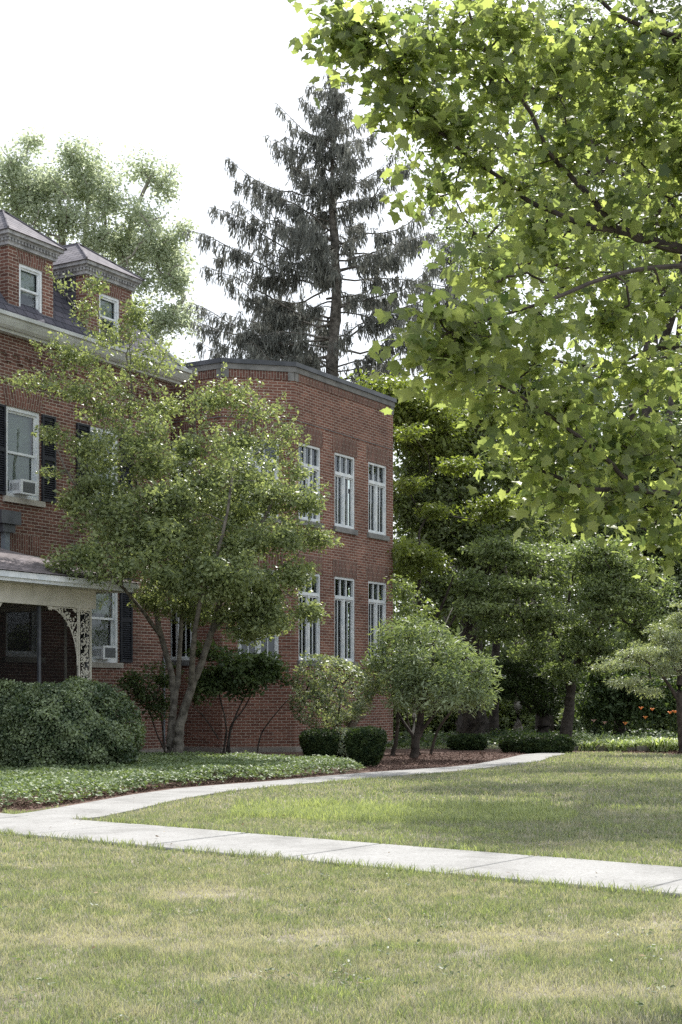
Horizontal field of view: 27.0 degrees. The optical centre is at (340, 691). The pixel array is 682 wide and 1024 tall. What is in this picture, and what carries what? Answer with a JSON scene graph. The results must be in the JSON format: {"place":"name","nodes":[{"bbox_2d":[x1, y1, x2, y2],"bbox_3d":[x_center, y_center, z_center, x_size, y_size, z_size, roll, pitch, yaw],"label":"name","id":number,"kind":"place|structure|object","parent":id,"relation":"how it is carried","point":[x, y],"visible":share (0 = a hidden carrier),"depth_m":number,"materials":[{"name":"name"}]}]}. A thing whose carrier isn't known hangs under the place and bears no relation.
{"place":"outdoors","nodes":[
{"label":"outdoors","id":0,"kind":"place"},
{"bbox_2d":[18,752,564,819],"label":"garden path","id":1,"kind":"structure","parent":0,"point":[107,807],"depth_m":19.85,"materials":[{"name":"concrete"}]},
{"bbox_2d":[0,813,681,897],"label":"sidewalk","id":2,"kind":"structure","parent":0,"point":[622,874],"depth_m":12.25,"materials":[{"name":"concrete"}]},
{"bbox_2d":[0,743,681,1023],"bbox_3d":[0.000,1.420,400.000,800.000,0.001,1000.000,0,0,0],"label":"lawn ground","id":3,"kind":"structure","parent":0,"point":[322,939],"depth_m":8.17,"materials":[{"name":"green plant"}]},
{"bbox_2d":[0,209,197,752],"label":"brick house","id":4,"kind":"structure","parent":3,"relation":"on","point":[57,626],"depth_m":28.97,"materials":[{"name":"brick"}]},
{"bbox_2d":[8,479,35,495],"bbox_3d":[-6.434,-4.090,28.554,0.423,0.294,0.444,0,0,31],"label":"air conditioner","id":5,"kind":"object","parent":4,"relation":"attached to","point":[24,487],"visible":0.98,"depth_m":28.39,"materials":[{"name":"white plastic"}]},
{"bbox_2d":[3,406,45,507],"bbox_3d":[-6.445,-4.723,28.625,0.250,1.915,1.150,0,0,31],"label":"window","id":6,"kind":"structure","parent":4,"relation":"in","point":[20,464],"depth_m":28.75,"materials":[{"name":"grey glass"}]},
{"bbox_2d":[89,426,117,513],"bbox_3d":[-5.167,-4.723,30.756,0.250,1.915,1.120,0,0,31],"label":"window","id":7,"kind":"structure","parent":4,"relation":"in","point":[91,428],"depth_m":30.93,"materials":[{"name":"white paint"}]},
{"bbox_2d":[92,645,116,659],"bbox_3d":[-5.152,-0.840,30.689,0.423,0.294,0.444,0,0,31],"label":"air conditioner","id":8,"kind":"object","parent":4,"relation":"attached to","point":[104,652],"visible":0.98,"depth_m":30.52,"materials":[{"name":"white plastic"}]},
{"bbox_2d":[88,593,123,667],"bbox_3d":[-5.188,-1.522,30.769,0.300,2.015,1.120,0,0,31],"label":"window","id":9,"kind":"structure","parent":4,"relation":"in","point":[104,628],"depth_m":31.00,"materials":[{"name":"white paint"}]},
{"bbox_2d":[171,358,396,752],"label":"brick wing","id":10,"kind":"structure","parent":3,"relation":"on","point":[348,427],"depth_m":34.34,"materials":[{"name":"red brick"}]},
{"bbox_2d":[171,609,191,665],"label":"window","id":11,"kind":"structure","parent":10,"relation":"in","point":[187,634],"depth_m":33.67,"materials":[{"name":"black glass"}]},
{"bbox_2d":[171,443,192,523],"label":"window","id":12,"kind":"structure","parent":10,"relation":"in","point":[190,463],"depth_m":33.65,"materials":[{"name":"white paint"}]},
{"bbox_2d":[238,570,281,660],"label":"window","id":13,"kind":"structure","parent":10,"relation":"in","point":[273,646],"depth_m":33.32,"materials":[{"name":"white paint"}]},
{"bbox_2d":[239,439,281,523],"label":"window","id":14,"kind":"structure","parent":10,"relation":"in","point":[269,449],"depth_m":33.25,"materials":[{"name":"white paint"}]},
{"bbox_2d":[297,442,323,528],"bbox_3d":[-0.907,-4.930,33.984,0.500,2.000,1.100,0,0,31],"label":"window","id":15,"kind":"structure","parent":10,"relation":"in","point":[306,454],"depth_m":34.20,"materials":[{"name":"white paint"}]},
{"bbox_2d":[297,573,323,665],"bbox_3d":[-0.907,-1.745,33.984,0.500,2.270,1.100,0,0,31],"label":"window","id":16,"kind":"structure","parent":10,"relation":"in","point":[306,635],"depth_m":34.21,"materials":[{"name":"white paint"}]},
{"bbox_2d":[313,471,349,525],"bbox_3d":[-0.185,-4.930,38.123,1.120,2.000,0.500,0,0,31],"label":"window","id":17,"kind":"structure","parent":10,"relation":"in","point":[347,471],"depth_m":37.97,"materials":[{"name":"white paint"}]},
{"bbox_2d":[313,584,349,657],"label":"curtains","id":18,"kind":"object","parent":10,"relation":"in","point":[314,584],"depth_m":38.15,"materials":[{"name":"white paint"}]},
{"bbox_2d":[333,452,357,534],"bbox_3d":[-0.066,-4.930,35.387,0.500,2.000,1.110,0,0,31],"label":"window","id":19,"kind":"structure","parent":10,"relation":"in","point":[341,476],"depth_m":35.53,"materials":[{"name":"white paint"}]},
{"bbox_2d":[333,577,357,666],"bbox_3d":[-0.066,-1.745,35.387,0.500,2.270,1.110,0,0,31],"label":"window","id":20,"kind":"structure","parent":10,"relation":"in","point":[341,599],"depth_m":35.60,"materials":[{"name":"white paint"}]},
{"bbox_2d":[367,581,388,667],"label":"window","id":21,"kind":"structure","parent":10,"relation":"in","point":[374,603],"depth_m":36.96,"materials":[{"name":"white paint"}]},
{"bbox_2d":[367,462,389,540],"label":"window","id":22,"kind":"structure","parent":10,"relation":"in","point":[374,486],"depth_m":36.91,"materials":[{"name":"white paint"}]},
{"bbox_2d":[0,749,681,812],"bbox_3d":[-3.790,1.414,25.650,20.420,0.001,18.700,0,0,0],"label":"mulch bed","id":23,"kind":"object","parent":3,"relation":"on","point":[235,778],"visible":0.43,"depth_m":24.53,"materials":[{"name":"brown wood"}]},
{"bbox_2d":[0,678,39,764],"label":"evergreen shrub","id":24,"kind":"object","parent":23,"relation":"on","point":[13,687],"visible":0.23,"depth_m":23.67,"materials":[{"name":"green plant"}]},
{"bbox_2d":[0,676,146,776],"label":"evergreen shrub","id":25,"kind":"object","parent":23,"relation":"on","point":[67,722],"visible":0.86,"depth_m":22.88,"materials":[{"name":"green plant"}]},
{"bbox_2d":[115,661,183,752],"bbox_3d":[-4.146,0.333,30.348,1.517,2.012,1.139,0,0,-28],"label":"twiggy shrub","id":26,"kind":"object","parent":23,"relation":"on","point":[160,680],"visible":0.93,"depth_m":30.27,"materials":[{"name":"green plant"}]},
{"bbox_2d":[0,264,343,754],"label":"dogwood tree","id":27,"kind":"object","parent":23,"relation":"on","point":[254,612],"visible":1,"depth_m":26.67,"materials":[{"name":"green plant"}]},
{"bbox_2d":[0,750,366,805],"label":"ground cover","id":28,"kind":"object","parent":23,"relation":"on","point":[149,767],"visible":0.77,"depth_m":21.90,"materials":[{"name":"green plant"}]},
{"bbox_2d":[183,639,292,754],"bbox_3d":[-2.153,0.150,30.270,2.485,2.543,1.634,0,0,-28],"label":"dark leaved shrub","id":29,"kind":"object","parent":23,"relation":"on","point":[229,671],"visible":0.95,"depth_m":29.98,"materials":[{"name":"green plant"}]},
{"bbox_2d":[299,728,339,756],"bbox_3d":[-0.437,1.100,28.793,0.891,0.762,0.909,0,0,0],"label":"clipped yew","id":30,"kind":"object","parent":23,"relation":"on","point":[315,741],"visible":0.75,"depth_m":28.50,"materials":[{"name":"green plant"}]},
{"bbox_2d":[287,651,378,731],"bbox_3d":[-0.028,0.275,30.366,1.860,2.301,1.835,0,0,31],"label":"variegated shrub","id":31,"kind":"object","parent":23,"relation":"on","point":[341,713],"visible":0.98,"depth_m":29.97,"materials":[{"name":"green plant"}]},
{"bbox_2d":[332,725,349,757],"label":"pale shrub","id":32,"kind":"object","parent":23,"relation":"on","point":[341,751],"visible":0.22,"depth_m":28.67,"materials":[{"name":"green plant"}]},
{"bbox_2d":[347,716,365,727],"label":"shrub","id":33,"kind":"object","parent":23,"relation":"on","point":[354,723],"visible":0.31,"depth_m":30.49,"materials":[{"name":"plant"}]},
{"bbox_2d":[343,725,387,766],"bbox_3d":[0.467,1.059,26.893,0.874,0.860,0.910,0,0,0],"label":"clipped yew","id":34,"kind":"object","parent":23,"relation":"on","point":[365,746],"visible":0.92,"depth_m":26.61,"materials":[{"name":"green plant"}]},
{"bbox_2d":[378,574,452,738],"bbox_3d":[1.785,-0.655,34.334,1.529,4.353,2.248,0,0,20],"label":"understory tree","id":35,"kind":"object","parent":23,"relation":"on","point":[409,591],"visible":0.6,"depth_m":33.91,"materials":[{"name":"green plant"}]},
{"bbox_2d":[356,612,506,757],"bbox_3d":[1.904,-0.083,30.105,2.894,3.194,3.089,0,0,-24],"label":"pale magnolia","id":36,"kind":"object","parent":23,"relation":"on","point":[423,684],"visible":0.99,"depth_m":29.63,"materials":[{"name":"green plant"}]},
{"bbox_2d":[446,733,487,749],"bbox_3d":[3.061,1.241,34.490,1.018,0.487,0.924,0,0,0],"label":"clipped yew","id":37,"kind":"object","parent":23,"relation":"on","point":[469,741],"visible":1,"depth_m":34.18,"materials":[{"name":"green plant"}]},
{"bbox_2d":[498,731,576,752],"bbox_3d":[4.562,1.203,33.014,1.823,0.579,1.296,0,0,0],"label":"clipped yew","id":38,"kind":"object","parent":23,"relation":"on","point":[531,742],"visible":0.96,"depth_m":32.56,"materials":[{"name":"green plant"}]},
{"bbox_2d":[576,738,604,750],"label":"daylily","id":39,"kind":"object","parent":23,"relation":"on","point":[587,745],"visible":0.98,"depth_m":33.83,"materials":[{"name":"green plant"}]},
{"bbox_2d":[579,722,625,744],"bbox_3d":[6.364,1.070,34.598,1.154,0.680,1.195,0,0,0],"label":"daylily","id":40,"kind":"object","parent":23,"relation":"on","point":[600,743],"visible":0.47,"depth_m":34.47,"materials":[{"name":"green plant"}]},
{"bbox_2d":[0,757,681,1023],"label":"lawn weeds","id":41,"kind":"object","parent":3,"relation":"on","point":[350,976],"visible":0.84,"depth_m":8.29,"materials":[{"name":"green plant"}]},
{"bbox_2d":[2,794,681,896],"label":"edge grass","id":42,"kind":"structure","parent":3,"relation":"on","point":[432,846],"depth_m":12.35,"materials":[{"name":"green plant"}]},
{"bbox_2d":[22,758,678,997],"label":"fallen leaves","id":43,"kind":"object","parent":3,"relation":"on","point":[475,879],"visible":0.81,"depth_m":12.16,"materials":[{"name":"brown plant"}]},
{"bbox_2d":[287,0,681,594],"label":"maple tree","id":44,"kind":"object","parent":3,"relation":"on","point":[634,53],"visible":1,"depth_m":7.70,"materials":[{"name":"green plant"}]},
{"bbox_2d":[415,0,681,320],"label":"shade tree","id":45,"kind":"object","parent":3,"relation":"on","point":[636,251],"visible":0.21,"depth_m":28.90,"materials":[{"name":"green plant"}]},
{"bbox_2d":[620,751,680,754],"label":"mulch bed","id":46,"kind":"object","parent":3,"relation":"on","point":[651,752],"visible":0.25,"depth_m":32.99,"materials":[{"name":"brown soil"}]},
{"bbox_2d":[573,745,651,751],"bbox_3d":[6.454,1.360,33.871,2.275,0.161,0.337,0,0,20],"label":"stone edging","id":47,"kind":"object","parent":46,"relation":"on","point":[637,748],"visible":0.32,"depth_m":33.63,"materials":[{"name":"grey stone"}]},
{"bbox_2d":[591,737,635,751],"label":"daylily","id":48,"kind":"object","parent":46,"relation":"on","point":[615,744],"visible":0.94,"depth_m":33.42,"materials":[{"name":"green plant"}]},
{"bbox_2d":[606,722,649,740],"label":"daylily","id":49,"kind":"object","parent":46,"relation":"on","point":[625,723],"visible":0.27,"depth_m":34.90,"materials":[{"name":"green plant"}]},
{"bbox_2d":[618,739,646,748],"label":"daylily","id":50,"kind":"object","parent":46,"relation":"on","point":[637,743],"visible":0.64,"depth_m":33.72,"materials":[{"name":"green plant"}]},
{"bbox_2d":[585,600,681,752],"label":"japanese maple","id":51,"kind":"object","parent":46,"relation":"on","point":[667,636],"visible":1,"depth_m":32.35,"materials":[{"name":"green plant"}]},
{"bbox_2d":[621,707,648,745],"bbox_3d":[7.289,0.890,34.602,1.051,1.040,0.989,0,0,-18],"label":"daylily","id":52,"kind":"object","parent":46,"relation":"on","point":[645,717],"visible":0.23,"depth_m":34.58,"materials":[{"name":"green plant"}]},
{"bbox_2d":[631,708,655,745],"bbox_3d":[7.550,0.905,34.510,1.026,1.010,1.040,0,0,-32],"label":"daylily","id":53,"kind":"object","parent":46,"relation":"on","point":[652,709],"visible":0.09,"depth_m":34.49,"materials":[{"name":"green plant"}]},
{"bbox_2d":[635,736,677,751],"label":"daylily","id":54,"kind":"object","parent":46,"relation":"on","point":[660,744],"visible":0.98,"depth_m":33.14,"materials":[{"name":"green plant"}]},
{"bbox_2d":[658,710,678,750],"bbox_3d":[7.920,0.930,33.881,1.058,0.960,0.959,0,0,38],"label":"daylily","id":55,"kind":"object","parent":46,"relation":"on","point":[672,747],"visible":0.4,"depth_m":33.82,"materials":[{"name":"green plant"}]},
{"bbox_2d":[0,0,681,651],"label":"sky","id":56,"kind":"structure","parent":0,"point":[197,83],"materials":[{"name":"white"}]},
{"bbox_2d":[385,734,655,748],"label":"woodland floor","id":57,"kind":"structure","parent":0,"point":[449,748],"depth_m":39.52,"materials":[{"name":"brown soil"}]},
{"bbox_2d":[0,127,205,351],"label":"cottonwood tree","id":58,"kind":"object","parent":57,"relation":"on","point":[132,248],"visible":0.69,"depth_m":60.86,"materials":[{"name":"green plant"}]},
{"bbox_2d":[245,290,349,377],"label":"spruce tree","id":59,"kind":"object","parent":57,"relation":"on","point":[309,331],"visible":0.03,"depth_m":54.01,"materials":[{"name":"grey plant"}]},
{"bbox_2d":[181,68,453,386],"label":"spruce tree","id":60,"kind":"object","parent":57,"relation":"on","point":[317,266],"visible":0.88,"depth_m":49.74,"materials":[{"name":"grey plant"}]},
{"bbox_2d":[393,694,432,738],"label":"woodland shrub","id":61,"kind":"object","parent":57,"relation":"on","point":[402,728],"visible":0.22,"depth_m":42.36,"materials":[{"name":"green plant"}]},
{"bbox_2d":[340,368,519,734],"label":"broadleaf tree","id":62,"kind":"object","parent":57,"relation":"on","point":[409,413],"visible":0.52,"depth_m":41.29,"materials":[{"name":"green plant"}]},
{"bbox_2d":[424,692,457,733],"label":"woodland shrub","id":63,"kind":"object","parent":57,"relation":"on","point":[448,725],"visible":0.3,"depth_m":46.26,"materials":[{"name":"green plant"}]},
{"bbox_2d":[385,420,522,743],"bbox_3d":[2.839,-2.891,38.325,4.300,8.838,2.602,0,0,-22],"label":"understory tree","id":64,"kind":"object","parent":57,"relation":"on","point":[495,508],"visible":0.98,"depth_m":38.14,"materials":[{"name":"green plant"}]},
{"bbox_2d":[401,241,544,670],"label":"spruce tree","id":65,"kind":"object","parent":57,"relation":"on","point":[443,281],"visible":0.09,"depth_m":55.81,"materials":[{"name":"green plant"}]},
{"bbox_2d":[393,408,574,733],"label":"broadleaf tree","id":66,"kind":"object","parent":57,"relation":"on","point":[442,490],"visible":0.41,"depth_m":42.40,"materials":[{"name":"green plant"}]},
{"bbox_2d":[486,699,510,729],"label":"woodland shrub","id":67,"kind":"object","parent":57,"relation":"on","point":[487,713],"visible":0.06,"depth_m":49.30,"materials":[{"name":"green plant"}]},
{"bbox_2d":[449,486,563,732],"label":"woodland tree","id":68,"kind":"object","parent":57,"relation":"on","point":[494,720],"visible":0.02,"depth_m":45.90,"materials":[{"name":"green plant"}]},
{"bbox_2d":[348,332,681,705],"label":"background wood","id":69,"kind":"object","parent":57,"relation":"on","point":[487,648],"visible":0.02,"depth_m":61.61,"materials":[{"name":"green plant"}]},
{"bbox_2d":[499,694,532,731],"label":"woodland shrub","id":70,"kind":"object","parent":57,"relation":"on","point":[510,712],"visible":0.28,"depth_m":49.26,"materials":[{"name":"green plant"}]},
{"bbox_2d":[367,0,681,677],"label":"cottonwood tree","id":71,"kind":"object","parent":57,"relation":"on","point":[564,4],"visible":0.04,"depth_m":74.68,"materials":[{"name":"green plant"}]},
{"bbox_2d":[462,653,592,732],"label":"dark conifer","id":72,"kind":"object","parent":57,"relation":"on","point":[513,685],"visible":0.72,"depth_m":40.08,"materials":[{"name":"green plant"}]},
{"bbox_2d":[385,725,677,747],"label":"woodland ivy","id":73,"kind":"object","parent":57,"relation":"on","point":[442,736],"visible":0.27,"depth_m":40.02,"materials":[{"name":"green plant"}]},
{"bbox_2d":[480,492,585,733],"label":"woodland tree","id":74,"kind":"object","parent":57,"relation":"on","point":[554,591],"visible":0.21,"depth_m":44.13,"materials":[{"name":"green plant"}]},
{"bbox_2d":[522,696,563,730],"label":"woodland shrub","id":75,"kind":"object","parent":57,"relation":"on","point":[530,719],"visible":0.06,"depth_m":48.39,"materials":[{"name":"green plant"}]},
{"bbox_2d":[437,532,681,737],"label":"spreading dogwood","id":76,"kind":"object","parent":57,"relation":"on","point":[623,596],"visible":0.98,"depth_m":37.81,"materials":[{"name":"green plant"}]},
{"bbox_2d":[523,502,599,731],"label":"woodland tree","id":77,"kind":"object","parent":57,"relation":"on","point":[550,537],"visible":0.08,"depth_m":46.89,"materials":[{"name":"green plant"}]},
{"bbox_2d":[461,318,681,665],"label":"broadleaf tree","id":78,"kind":"object","parent":57,"relation":"on","point":[654,476],"visible":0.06,"depth_m":57.97,"materials":[{"name":"green plant"}]},
{"bbox_2d":[555,684,626,734],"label":"woodland shrub","id":79,"kind":"object","parent":57,"relation":"on","point":[578,724],"visible":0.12,"depth_m":46.32,"materials":[{"name":"green plant"}]},
{"bbox_2d":[572,720,610,742],"bbox_3d":[6.259,1.055,35.357,1.199,0.710,1.098,0,0,0],"label":"daylily","id":80,"kind":"object","parent":57,"relation":"on","point":[588,737],"visible":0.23,"depth_m":35.55,"materials":[{"name":"green plant"}]},
{"bbox_2d":[574,655,681,735],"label":"shrub","id":81,"kind":"object","parent":57,"relation":"on","point":[619,706],"visible":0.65,"depth_m":41.60,"materials":[{"name":"green plant"}]},
{"bbox_2d":[625,683,677,734],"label":"woodland shrub","id":82,"kind":"object","parent":57,"relation":"on","point":[665,725],"visible":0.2,"depth_m":46.28,"materials":[{"name":"green plant"}]}
]}

